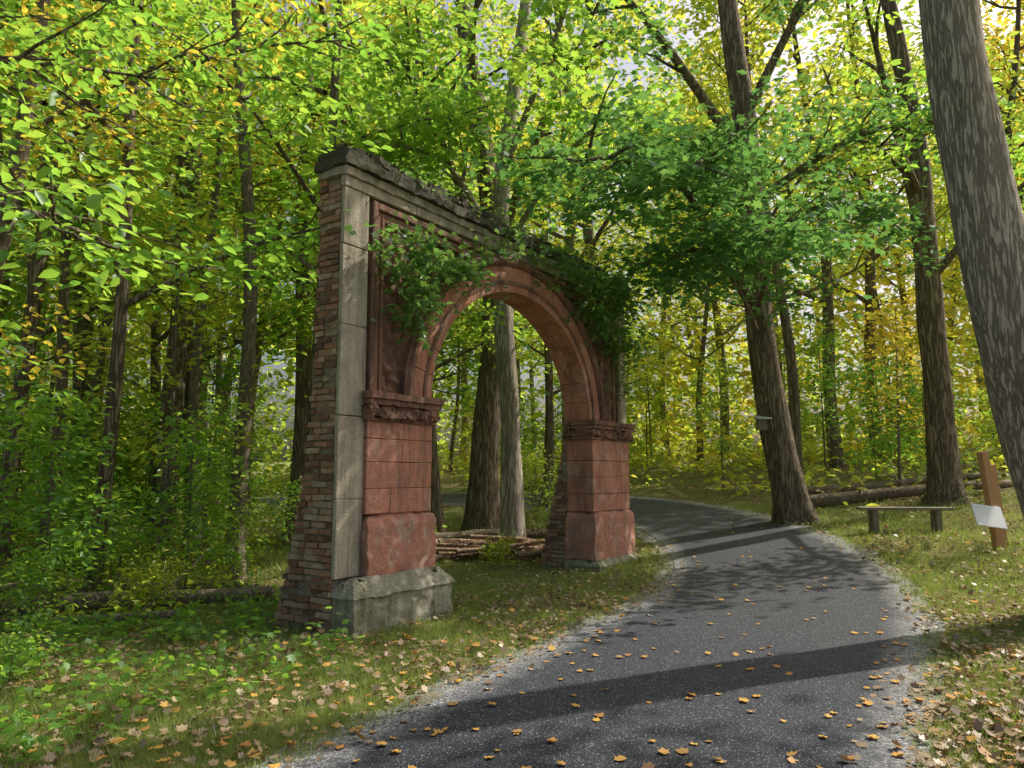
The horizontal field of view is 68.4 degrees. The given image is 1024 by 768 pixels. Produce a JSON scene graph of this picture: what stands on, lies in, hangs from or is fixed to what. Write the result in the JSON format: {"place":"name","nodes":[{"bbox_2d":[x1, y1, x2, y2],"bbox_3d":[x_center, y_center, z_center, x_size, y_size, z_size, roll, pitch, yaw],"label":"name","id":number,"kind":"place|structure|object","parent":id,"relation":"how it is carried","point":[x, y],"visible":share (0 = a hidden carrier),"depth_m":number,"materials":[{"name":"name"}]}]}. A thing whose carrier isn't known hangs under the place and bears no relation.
{"place":"outdoors","nodes":[
{"label":"outdoors","id":0,"kind":"place"},
{"bbox_2d":[0,444,1023,767],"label":"ground","id":1,"kind":"structure","parent":0,"point":[452,514],"depth_m":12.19,"materials":[{"name":"green plant"}]},
{"bbox_2d":[0,291,52,479],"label":"maple sapling","id":2,"kind":"object","parent":1,"relation":"on","point":[6,363],"visible":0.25,"depth_m":15.31,"materials":[{"name":"green plant"}]},
{"bbox_2d":[0,622,59,687],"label":"shrub","id":3,"kind":"object","parent":1,"relation":"on","point":[20,648],"visible":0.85,"depth_m":5.45,"materials":[{"name":"green plant"}]},
{"bbox_2d":[0,360,63,503],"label":"maple sapling","id":4,"kind":"object","parent":1,"relation":"on","point":[11,383],"visible":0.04,"depth_m":18.35,"materials":[{"name":"green plant"}]},
{"bbox_2d":[0,333,72,505],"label":"maple sapling","id":5,"kind":"object","parent":1,"relation":"on","point":[40,372],"visible":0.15,"depth_m":26.04,"materials":[{"name":"green plant"}]},
{"bbox_2d":[0,393,73,553],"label":"maple sapling","id":6,"kind":"object","parent":1,"relation":"on","point":[23,453],"visible":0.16,"depth_m":17.15,"materials":[{"name":"green plant"}]},
{"bbox_2d":[0,329,97,568],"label":"maple sapling","id":7,"kind":"object","parent":1,"relation":"on","point":[12,473],"visible":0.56,"depth_m":9.20,"materials":[{"name":"green plant"}]},
{"bbox_2d":[0,535,100,636],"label":"shrub","id":8,"kind":"object","parent":1,"relation":"on","point":[44,579],"visible":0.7,"depth_m":7.83,"materials":[{"name":"green plant"}]},
{"bbox_2d":[0,0,110,368],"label":"maple tree","id":9,"kind":"object","parent":1,"relation":"on","point":[22,264],"visible":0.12,"depth_m":16.25,"materials":[{"name":"green plant"}]},
{"bbox_2d":[14,432,117,560],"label":"maple sapling","id":10,"kind":"object","parent":1,"relation":"on","point":[45,478],"visible":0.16,"depth_m":14.27,"materials":[{"name":"green plant"}]},
{"bbox_2d":[24,474,126,580],"bbox_3d":[-7.426,2.594,12.749,1.451,2.307,1.569,1,-7,-10],"label":"shrub","id":11,"kind":"object","parent":1,"relation":"on","point":[75,516],"visible":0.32,"depth_m":12.70,"materials":[{"name":"green plant"}]},
{"bbox_2d":[0,370,167,616],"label":"maple sapling","id":12,"kind":"object","parent":1,"relation":"on","point":[71,454],"visible":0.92,"depth_m":8.49,"materials":[{"name":"green plant"}]},
{"bbox_2d":[16,406,152,558],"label":"maple sapling","id":13,"kind":"object","parent":1,"relation":"on","point":[90,423],"visible":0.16,"depth_m":14.96,"materials":[{"name":"green plant"}]},
{"bbox_2d":[0,0,171,376],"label":"maple tree","id":14,"kind":"object","parent":1,"relation":"on","point":[19,305],"visible":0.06,"depth_m":19.61,"materials":[{"name":"green plant"}]},
{"bbox_2d":[0,587,177,627],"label":"fallen log","id":15,"kind":"object","parent":1,"relation":"on","point":[161,614],"visible":0.52,"depth_m":8.06,"materials":[{"name":"brown wood"}]},
{"bbox_2d":[8,0,178,572],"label":"young tree","id":16,"kind":"object","parent":1,"relation":"on","point":[61,384],"visible":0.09,"depth_m":13.88,"materials":[{"name":"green plant"}]},
{"bbox_2d":[35,336,162,492],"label":"maple sapling","id":17,"kind":"object","parent":1,"relation":"on","point":[107,375],"visible":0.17,"depth_m":18.16,"materials":[{"name":"green plant"}]},
{"bbox_2d":[29,390,183,520],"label":"maple sapling","id":18,"kind":"object","parent":1,"relation":"on","point":[102,405],"visible":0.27,"depth_m":15.72,"materials":[{"name":"green plant"}]},
{"bbox_2d":[35,476,179,586],"bbox_3d":[-5.934,2.472,11.227,1.733,2.181,1.690,0,-7,4],"label":"shrub","id":19,"kind":"object","parent":1,"relation":"on","point":[119,524],"visible":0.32,"depth_m":11.21,"materials":[{"name":"green plant"}]},
{"bbox_2d":[7,2,232,557],"bbox_3d":[-9.040,-2.663,15.922,4.993,12.801,3.780,-2,-7,16],"label":"young tree","id":20,"kind":"object","parent":1,"relation":"on","point":[94,381],"visible":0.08,"depth_m":16.04,"materials":[{"name":"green plant"}]},
{"bbox_2d":[64,520,177,612],"bbox_3d":[-5.000,2.463,9.543,1.314,1.696,1.348,5,-9,-38],"label":"shrub","id":21,"kind":"object","parent":1,"relation":"on","point":[121,549],"visible":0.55,"depth_m":9.54,"materials":[{"name":"green plant"}]},
{"bbox_2d":[5,108,243,510],"bbox_3d":[-12.987,-2.314,24.665,7.979,15.393,9.285,-5,-9,37],"label":"maple tree","id":22,"kind":"object","parent":1,"relation":"on","point":[146,333],"visible":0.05,"depth_m":24.04,"materials":[{"name":"green plant"}]},
{"bbox_2d":[0,558,260,592],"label":"fallen log","id":23,"kind":"object","parent":1,"relation":"on","point":[14,585],"visible":0.25,"depth_m":10.80,"materials":[{"name":"brown wood"}]},
{"bbox_2d":[43,375,220,555],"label":"maple sapling","id":24,"kind":"object","parent":1,"relation":"on","point":[126,468],"visible":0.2,"depth_m":15.84,"materials":[{"name":"green plant"}]},
{"bbox_2d":[0,504,269,629],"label":"undergrowth","id":25,"kind":"object","parent":1,"relation":"on","point":[123,597],"visible":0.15,"depth_m":10.56,"materials":[{"name":"green plant"}]},
{"bbox_2d":[0,554,275,615],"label":"fallen log","id":26,"kind":"object","parent":1,"relation":"on","point":[99,597],"visible":0.47,"depth_m":9.02,"materials":[{"name":"brown wood"}]},
{"bbox_2d":[1,0,280,547],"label":"maple tree","id":27,"kind":"object","parent":1,"relation":"on","point":[82,384],"visible":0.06,"depth_m":18.69,"materials":[{"name":"green plant"}]},
{"bbox_2d":[0,0,287,578],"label":"beech tree","id":28,"kind":"object","parent":1,"relation":"on","point":[35,267],"visible":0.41,"depth_m":13.26,"materials":[{"name":"green plant"}]},
{"bbox_2d":[95,540,204,626],"bbox_3d":[-4.242,2.475,8.824,1.180,1.252,0.999,-5,-9,37],"label":"shrub","id":29,"kind":"object","parent":1,"relation":"on","point":[171,579],"visible":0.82,"depth_m":8.80,"materials":[{"name":"green plant"}]},
{"bbox_2d":[4,0,297,544],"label":"maple tree","id":30,"kind":"object","parent":1,"relation":"on","point":[159,337],"visible":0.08,"depth_m":20.29,"materials":[{"name":"green plant"}]},
{"bbox_2d":[0,0,309,407],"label":"beech tree","id":31,"kind":"object","parent":1,"relation":"on","point":[95,201],"visible":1,"depth_m":6.62,"materials":[{"name":"green plant"}]},
{"bbox_2d":[0,0,325,400],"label":"yellow birch tree","id":32,"kind":"object","parent":1,"relation":"on","point":[22,151],"visible":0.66,"depth_m":9.53,"materials":[{"name":"green plant"}]},
{"bbox_2d":[22,158,309,577],"bbox_3d":[-5.654,-0.127,12.182,4.132,7.386,3.802,-3,-7,21],"label":"maple sapling","id":33,"kind":"object","parent":1,"relation":"on","point":[170,380],"visible":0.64,"depth_m":12.19,"materials":[{"name":"green plant"}]},
{"bbox_2d":[1,0,337,558],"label":"maple tree","id":34,"kind":"object","parent":1,"relation":"on","point":[182,354],"visible":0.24,"depth_m":15.52,"materials":[{"name":"green plant"}]},
{"bbox_2d":[4,0,344,554],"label":"maple tree","id":35,"kind":"object","parent":1,"relation":"on","point":[180,163],"visible":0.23,"depth_m":16.01,"materials":[{"name":"green plant"}]},
{"bbox_2d":[0,579,364,764],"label":"weeds","id":36,"kind":"object","parent":1,"relation":"on","point":[8,730],"visible":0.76,"depth_m":6.00,"materials":[{"name":"green plant"}]},
{"bbox_2d":[104,390,274,588],"bbox_3d":[-4.370,1.658,10.226,2.138,3.225,2.163,4,-8,-31],"label":"maple sapling","id":37,"kind":"object","parent":1,"relation":"on","point":[194,455],"visible":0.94,"depth_m":10.22,"materials":[{"name":"green plant"}]},
{"bbox_2d":[136,338,287,543],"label":"maple sapling","id":38,"kind":"object","parent":1,"relation":"on","point":[225,382],"visible":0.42,"depth_m":18.15,"materials":[{"name":"green plant"}]},
{"bbox_2d":[156,460,267,578],"bbox_3d":[-4.941,2.341,11.996,1.451,2.307,1.569,-4,-8,27],"label":"shrub","id":39,"kind":"object","parent":1,"relation":"on","point":[196,501],"visible":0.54,"depth_m":11.93,"materials":[{"name":"green plant"}]},
{"bbox_2d":[16,0,420,536],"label":"maple tree","id":40,"kind":"object","parent":1,"relation":"on","point":[296,22],"visible":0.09,"depth_m":20.99,"materials":[{"name":"green plant"}]},
{"bbox_2d":[179,437,263,529],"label":"maple sapling","id":41,"kind":"object","parent":1,"relation":"on","point":[219,475],"visible":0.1,"depth_m":20.21,"materials":[{"name":"green plant"}]},
{"bbox_2d":[120,0,328,570],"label":"young tree","id":42,"kind":"object","parent":1,"relation":"on","point":[194,387],"visible":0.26,"depth_m":14.57,"materials":[{"name":"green plant"}]},
{"bbox_2d":[141,115,312,503],"bbox_3d":[-10.198,-2.762,28.260,9.857,16.341,8.471,6,-9,-39],"label":"maple tree","id":43,"kind":"object","parent":1,"relation":"on","point":[226,394],"visible":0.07,"depth_m":27.97,"materials":[{"name":"green plant"}]},
{"bbox_2d":[199,495,275,588],"bbox_3d":[-3.914,2.458,10.711,1.177,1.730,1.088,-2,-7,15],"label":"shrub","id":44,"kind":"object","parent":1,"relation":"on","point":[229,533],"visible":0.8,"depth_m":10.71,"materials":[{"name":"green plant"}]},
{"bbox_2d":[0,0,479,591],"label":"beech tree","id":45,"kind":"object","parent":1,"relation":"on","point":[124,302],"visible":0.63,"depth_m":10.54,"materials":[{"name":"green plant"}]},
{"bbox_2d":[201,155,281,525],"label":"young tree","id":46,"kind":"object","parent":1,"relation":"on","point":[219,366],"visible":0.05,"depth_m":23.37,"materials":[{"name":"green plant"}]},
{"bbox_2d":[203,420,284,526],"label":"maple sapling","id":47,"kind":"object","parent":1,"relation":"on","point":[258,482],"visible":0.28,"depth_m":19.61,"materials":[{"name":"green plant"}]},
{"bbox_2d":[129,0,366,582],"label":"young tree","id":48,"kind":"object","parent":1,"relation":"on","point":[248,352],"visible":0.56,"depth_m":12.56,"materials":[{"name":"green plant"}]},
{"bbox_2d":[208,370,294,497],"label":"maple sapling","id":49,"kind":"object","parent":1,"relation":"on","point":[276,432],"visible":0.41,"depth_m":26.34,"materials":[{"name":"green plant"}]},
{"bbox_2d":[247,467,301,552],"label":"shrub","id":50,"kind":"object","parent":1,"relation":"on","point":[290,507],"visible":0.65,"depth_m":13.76,"materials":[{"name":"green plant"}]},
{"bbox_2d":[138,0,459,320],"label":"maple tree","id":51,"kind":"object","parent":1,"relation":"on","point":[353,34],"visible":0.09,"depth_m":23.03,"materials":[{"name":"green plant"}]},
{"bbox_2d":[79,0,545,487],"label":"maple tree","id":52,"kind":"object","parent":1,"relation":"on","point":[331,103],"visible":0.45,"depth_m":12.58,"materials":[{"name":"green plant"}]},
{"bbox_2d":[169,22,468,545],"bbox_3d":[-4.881,-2.687,18.335,7.965,13.109,8.149,0,-7,0],"label":"maple tree","id":53,"kind":"object","parent":1,"relation":"on","point":[302,378],"visible":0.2,"depth_m":17.77,"materials":[{"name":"green plant"}]},
{"bbox_2d":[168,0,566,336],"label":"maple tree","id":54,"kind":"object","parent":1,"relation":"on","point":[467,180],"visible":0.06,"depth_m":21.90,"materials":[{"name":"green plant"}]},
{"bbox_2d":[236,43,530,395],"bbox_3d":[-2.987,-2.496,19.487,8.076,13.389,6.941,-3,-7,22],"label":"maple tree","id":55,"kind":"object","parent":1,"relation":"on","point":[380,97],"visible":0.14,"depth_m":19.37,"materials":[{"name":"green plant"}]},
{"bbox_2d":[263,0,605,531],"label":"beech tree","id":56,"kind":"object","parent":1,"relation":"on","point":[436,504],"visible":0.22,"depth_m":16.25,"materials":[{"name":"green plant"}]},
{"bbox_2d":[210,0,701,530],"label":"maple tree","id":57,"kind":"object","parent":1,"relation":"on","point":[482,506],"visible":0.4,"depth_m":16.38,"materials":[{"name":"green plant"}]},
{"bbox_2d":[273,145,641,638],"bbox_3d":[-0.177,0.522,10.786,1.400,5.482,7.137,-4,-8,33],"label":"stone archway","id":58,"kind":"object","parent":1,"relation":"on","point":[362,556],"visible":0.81,"depth_m":8.28,"materials":[{"name":"red stone"}]},
{"bbox_2d":[343,209,652,408],"bbox_3d":[0.351,-1.163,10.653,1.035,2.788,7.553,-4,-8,32],"label":"climbing vine","id":59,"kind":"object","parent":58,"relation":"attached to","point":[451,268],"visible":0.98,"depth_m":9.48,"materials":[{"name":"green plant"}]},
{"bbox_2d":[391,158,630,293],"bbox_3d":[0.258,-2.053,11.109,0.795,0.674,6.281,-4,-8,32],"label":"climbing vine","id":60,"kind":"object","parent":58,"relation":"attached to","point":[408,172],"visible":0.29,"depth_m":9.69,"materials":[{"name":"green plant"}]},
{"bbox_2d":[440,402,500,478],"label":"maple sapling","id":61,"kind":"object","parent":1,"relation":"on","point":[465,444],"visible":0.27,"depth_m":28.71,"materials":[{"name":"green plant"}]},
{"bbox_2d":[443,357,528,454],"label":"maple sapling","id":62,"kind":"object","parent":1,"relation":"on","point":[470,392],"visible":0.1,"depth_m":30.10,"materials":[{"name":"green plant"}]},
{"bbox_2d":[436,534,545,564],"bbox_3d":[-0.932,2.934,13.330,4.306,0.557,2.106,0,-7,0],"label":"brush pile","id":63,"kind":"object","parent":1,"relation":"on","point":[525,548],"visible":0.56,"depth_m":13.14,"materials":[{"name":"brown wood"}]},
{"bbox_2d":[437,520,546,538],"bbox_3d":[-0.683,3.045,15.324,4.757,0.523,0.475,1,-7,-12],"label":"fallen log","id":64,"kind":"object","parent":1,"relation":"on","point":[534,533],"visible":0.33,"depth_m":15.41,"materials":[{"name":"brown wood"}]},
{"bbox_2d":[434,298,557,458],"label":"maple sapling","id":65,"kind":"object","parent":1,"relation":"on","point":[467,387],"visible":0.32,"depth_m":19.68,"materials":[{"name":"green plant"}]},
{"bbox_2d":[477,526,521,567],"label":"shrub","id":66,"kind":"object","parent":1,"relation":"on","point":[500,556],"visible":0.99,"depth_m":12.29,"materials":[{"name":"green plant"}]},
{"bbox_2d":[0,201,1000,496],"bbox_3d":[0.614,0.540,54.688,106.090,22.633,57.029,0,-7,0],"label":"distant foliage","id":67,"kind":"object","parent":1,"relation":"on","point":[688,429],"visible":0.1,"depth_m":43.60,"materials":[{"name":"green plant"}]},
{"bbox_2d":[293,0,729,537],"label":"maple tree","id":68,"kind":"object","parent":1,"relation":"on","point":[512,498],"visible":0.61,"depth_m":13.77,"materials":[{"name":"green plant"}]},
{"bbox_2d":[0,463,1023,767],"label":"fallen leaves","id":69,"kind":"object","parent":1,"relation":"on","point":[978,723],"visible":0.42,"depth_m":5.94,"materials":[{"name":"brown plant"}]},
{"bbox_2d":[1,0,1023,524],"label":"distant trees","id":70,"kind":"object","parent":1,"relation":"on","point":[669,312],"visible":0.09,"depth_m":37.58,"materials":[{"name":"green plant"}]},
{"bbox_2d":[499,390,562,489],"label":"maple sapling","id":71,"kind":"object","parent":1,"relation":"on","point":[523,404],"visible":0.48,"depth_m":27.47,"materials":[{"name":"green plant"}]},
{"bbox_2d":[116,496,965,767],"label":"gravel shoulder","id":72,"kind":"object","parent":1,"relation":"on","point":[438,693],"visible":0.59,"depth_m":6.14},
{"bbox_2d":[521,444,560,519],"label":"shrub","id":73,"kind":"object","parent":1,"relation":"on","point":[536,466],"visible":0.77,"depth_m":18.64,"materials":[{"name":"green plant"}]},
{"bbox_2d":[526,371,564,455],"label":"maple sapling","id":74,"kind":"object","parent":1,"relation":"on","point":[558,406],"visible":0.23,"depth_m":28.88,"materials":[{"name":"green plant"}]},
{"bbox_2d":[533,459,558,523],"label":"shrub","id":75,"kind":"object","parent":1,"relation":"on","point":[547,494],"visible":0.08,"depth_m":16.33,"materials":[{"name":"green plant"}]},
{"bbox_2d":[454,93,693,506],"bbox_3d":[1.217,-2.580,22.050,7.856,12.432,8.118,0,-7,0],"label":"maple tree","id":76,"kind":"object","parent":1,"relation":"on","point":[549,427],"visible":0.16,"depth_m":22.03,"materials":[{"name":"green plant"}]},
{"bbox_2d":[429,0,729,267],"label":"maple tree","id":77,"kind":"object","parent":1,"relation":"on","point":[589,232],"visible":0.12,"depth_m":26.93,"materials":[{"name":"green plant"}]},
{"bbox_2d":[203,427,1012,546],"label":"undergrowth","id":78,"kind":"object","parent":1,"relation":"on","point":[857,479],"visible":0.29,"depth_m":26.61,"materials":[{"name":"green plant"}]},
{"bbox_2d":[625,356,676,467],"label":"maple sapling","id":79,"kind":"object","parent":1,"relation":"on","point":[640,409],"visible":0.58,"depth_m":33.95,"materials":[{"name":"green plant"}]},
{"bbox_2d":[625,315,681,468],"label":"maple sapling","id":80,"kind":"object","parent":1,"relation":"on","point":[662,380],"visible":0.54,"depth_m":33.61,"materials":[{"name":"green plant"}]},
{"bbox_2d":[669,349,760,490],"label":"maple sapling","id":81,"kind":"object","parent":1,"relation":"on","point":[718,405],"visible":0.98,"depth_m":22.49,"materials":[{"name":"green plant"}]},
{"bbox_2d":[461,0,1023,524],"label":"oak tree","id":82,"kind":"object","parent":1,"relation":"on","point":[723,150],"visible":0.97,"depth_m":12.29,"materials":[{"name":"green plant"}]},
{"bbox_2d":[610,0,949,475],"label":"maple tree","id":83,"kind":"object","parent":1,"relation":"on","point":[709,7],"visible":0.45,"depth_m":24.25,"materials":[{"name":"green plant"}]},
{"bbox_2d":[737,302,829,427],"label":"maple sapling","id":84,"kind":"object","parent":1,"relation":"on","point":[783,349],"visible":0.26,"depth_m":28.08,"materials":[{"name":"green plant"}]},
{"bbox_2d":[658,0,943,468],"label":"maple tree","id":85,"kind":"object","parent":1,"relation":"on","point":[833,443],"visible":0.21,"depth_m":28.27,"materials":[{"name":"green plant"}]},
{"bbox_2d":[782,375,844,446],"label":"maple sapling","id":86,"kind":"object","parent":1,"relation":"on","point":[801,396],"visible":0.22,"depth_m":29.82,"materials":[{"name":"green plant"}]},
{"bbox_2d":[750,315,895,473],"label":"maple sapling","id":87,"kind":"object","parent":1,"relation":"on","point":[815,345],"visible":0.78,"depth_m":24.50,"materials":[{"name":"green plant"}]},
{"bbox_2d":[820,348,924,481],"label":"maple sapling","id":88,"kind":"object","parent":1,"relation":"on","point":[874,442],"visible":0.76,"depth_m":21.59,"materials":[{"name":"green plant"}]},
{"bbox_2d":[751,0,1023,505],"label":"oak tree","id":89,"kind":"object","parent":1,"relation":"on","point":[944,482],"visible":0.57,"depth_m":16.99,"materials":[{"name":"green plant"}]},
{"bbox_2d":[834,277,974,486],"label":"maple sapling","id":90,"kind":"object","parent":1,"relation":"on","point":[890,334],"visible":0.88,"depth_m":19.57,"materials":[{"name":"yellow plant"}]},
{"bbox_2d":[856,507,953,533],"bbox_3d":[7.250,2.576,13.892,1.600,0.600,0.340,-1,-7,7],"label":"park bench","id":91,"kind":"object","parent":1,"relation":"on","point":[935,518],"visible":0.75,"depth_m":13.81,"materials":[{"name":"grey wood"}]},
{"bbox_2d":[807,460,1009,494],"bbox_3d":[10.483,2.548,20.152,7.230,1.014,0.469,1,-7,-11],"label":"fallen log","id":92,"kind":"object","parent":1,"relation":"on","point":[872,484],"visible":0.38,"depth_m":19.79,"materials":[{"name":"brown wood"}]},
{"bbox_2d":[861,363,959,452],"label":"maple sapling","id":93,"kind":"object","parent":1,"relation":"on","point":[913,405],"visible":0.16,"depth_m":29.83,"materials":[{"name":"green plant"}]},
{"bbox_2d":[809,473,1013,506],"bbox_3d":[9.513,2.491,18.125,5.962,0.969,0.759,1,-7,-11],"label":"fallen log","id":94,"kind":"object","parent":1,"relation":"on","point":[837,498],"visible":0.6,"depth_m":17.63,"materials":[{"name":"brown wood"}]},
{"bbox_2d":[866,342,983,475],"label":"maple sapling","id":95,"kind":"object","parent":1,"relation":"on","point":[919,422],"visible":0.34,"depth_m":20.93,"materials":[{"name":"green plant"}]},
{"bbox_2d":[832,0,1023,454],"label":"maple tree","id":96,"kind":"object","parent":1,"relation":"on","point":[1013,85],"visible":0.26,"depth_m":27.21,"materials":[{"name":"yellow plant"}]},
{"bbox_2d":[951,302,989,415],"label":"maple sapling","id":97,"kind":"object","parent":1,"relation":"on","point":[973,362],"visible":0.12,"depth_m":31.25,"materials":[{"name":"yellow plant"}]},
{"bbox_2d":[918,0,1023,518],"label":"leaning tree","id":98,"kind":"object","parent":1,"relation":"on","point":[986,214],"visible":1,"depth_m":8.10,"materials":[{"name":"grey plant"}]},
{"bbox_2d":[960,385,1006,470],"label":"maple sapling","id":99,"kind":"object","parent":1,"relation":"on","point":[984,426],"visible":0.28,"depth_m":23.15,"materials":[{"name":"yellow plant"}]},
{"bbox_2d":[970,451,1008,549],"bbox_3d":[7.392,1.898,11.613,0.708,1.722,0.356,1,-7,-9],"label":"trail sign","id":100,"kind":"object","parent":1,"relation":"on","point":[989,514],"visible":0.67,"depth_m":11.70,"materials":[{"name":"brown wood"}]},
{"bbox_2d":[0,0,1023,468],"label":"sky","id":101,"kind":"structure","parent":0,"point":[690,34],"materials":[{"name":"white"}]},
{"bbox_2d":[113,493,933,767],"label":"road","id":102,"kind":"structure","parent":0,"point":[827,659],"depth_m":5.73,"materials":[{"name":"grey asphalt"}]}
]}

